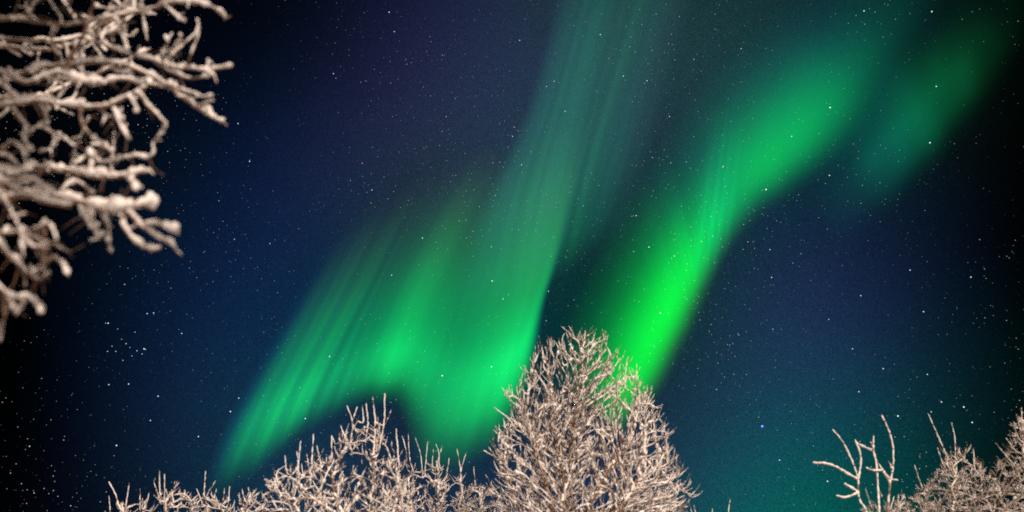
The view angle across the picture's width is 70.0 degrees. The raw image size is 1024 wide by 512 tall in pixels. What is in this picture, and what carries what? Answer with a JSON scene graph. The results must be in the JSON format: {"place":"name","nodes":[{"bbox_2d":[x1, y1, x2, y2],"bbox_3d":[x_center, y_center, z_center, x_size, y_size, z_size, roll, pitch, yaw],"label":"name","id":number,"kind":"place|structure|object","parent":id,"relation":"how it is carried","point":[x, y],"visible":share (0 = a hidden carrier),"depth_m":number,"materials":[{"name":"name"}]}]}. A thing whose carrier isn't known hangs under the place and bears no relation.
{"place":"outdoors","nodes":[
{"label":"outdoors","id":0,"kind":"place"},
{"bbox_2d":[0,0,1023,511],"label":"sky","id":1,"kind":"structure","parent":0,"point":[798,221],"materials":[{"name":"blue"}]},
{"bbox_3d":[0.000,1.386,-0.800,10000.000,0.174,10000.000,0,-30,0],"label":"ground","id":2,"kind":"structure","parent":0,"visible":0},
{"bbox_2d":[0,0,232,340],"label":"snowy tree","id":3,"kind":"object","parent":2,"relation":"on","point":[41,191],"visible":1,"depth_m":3.23,"materials":[{"name":"white snow"}]},
{"bbox_2d":[109,482,157,511],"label":"frosted shrub","id":4,"kind":"object","parent":2,"relation":"on","point":[125,510],"visible":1,"depth_m":11.45,"materials":[{"name":"beige plant"}]},
{"bbox_2d":[154,471,204,511],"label":"frosted shrub","id":5,"kind":"object","parent":2,"relation":"on","point":[166,499],"visible":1,"depth_m":11.06,"materials":[{"name":"beige plant"}]},
{"bbox_2d":[196,471,271,511],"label":"frosted shrub","id":6,"kind":"object","parent":2,"relation":"on","point":[220,505],"visible":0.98,"depth_m":11.98,"materials":[{"name":"beige plant"}]},
{"bbox_2d":[253,393,415,511],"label":"frosted tree","id":7,"kind":"object","parent":2,"relation":"on","point":[373,465],"visible":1,"depth_m":9.70,"materials":[{"name":"beige plant"}]},
{"bbox_2d":[389,433,504,511],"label":"frosted tree","id":8,"kind":"object","parent":2,"relation":"on","point":[467,508],"visible":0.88,"depth_m":12.61,"materials":[{"name":"beige plant"}]},
{"bbox_2d":[483,325,701,511],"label":"frosted tree","id":9,"kind":"object","parent":2,"relation":"on","point":[624,498],"visible":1,"depth_m":10.74,"materials":[{"name":"beige plant"}]},
{"bbox_2d":[813,414,897,511],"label":"frosted sapling","id":10,"kind":"object","parent":2,"relation":"on","point":[876,470],"visible":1,"depth_m":10.01,"materials":[{"name":"brown plant"}]},
{"bbox_2d":[859,488,904,511],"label":"frosted shrub","id":11,"kind":"object","parent":2,"relation":"on","point":[891,509],"visible":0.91,"depth_m":10.14,"materials":[{"name":"brown plant"}]},
{"bbox_2d":[890,414,997,511],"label":"frosted shrub","id":12,"kind":"object","parent":2,"relation":"on","point":[955,490],"visible":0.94,"depth_m":10.70,"materials":[{"name":"brown plant"}]},
{"bbox_2d":[978,407,1023,511],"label":"frosted tree","id":13,"kind":"object","parent":2,"relation":"on","point":[1004,508],"visible":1,"depth_m":9.64,"materials":[{"name":"brown plant"}]}
]}

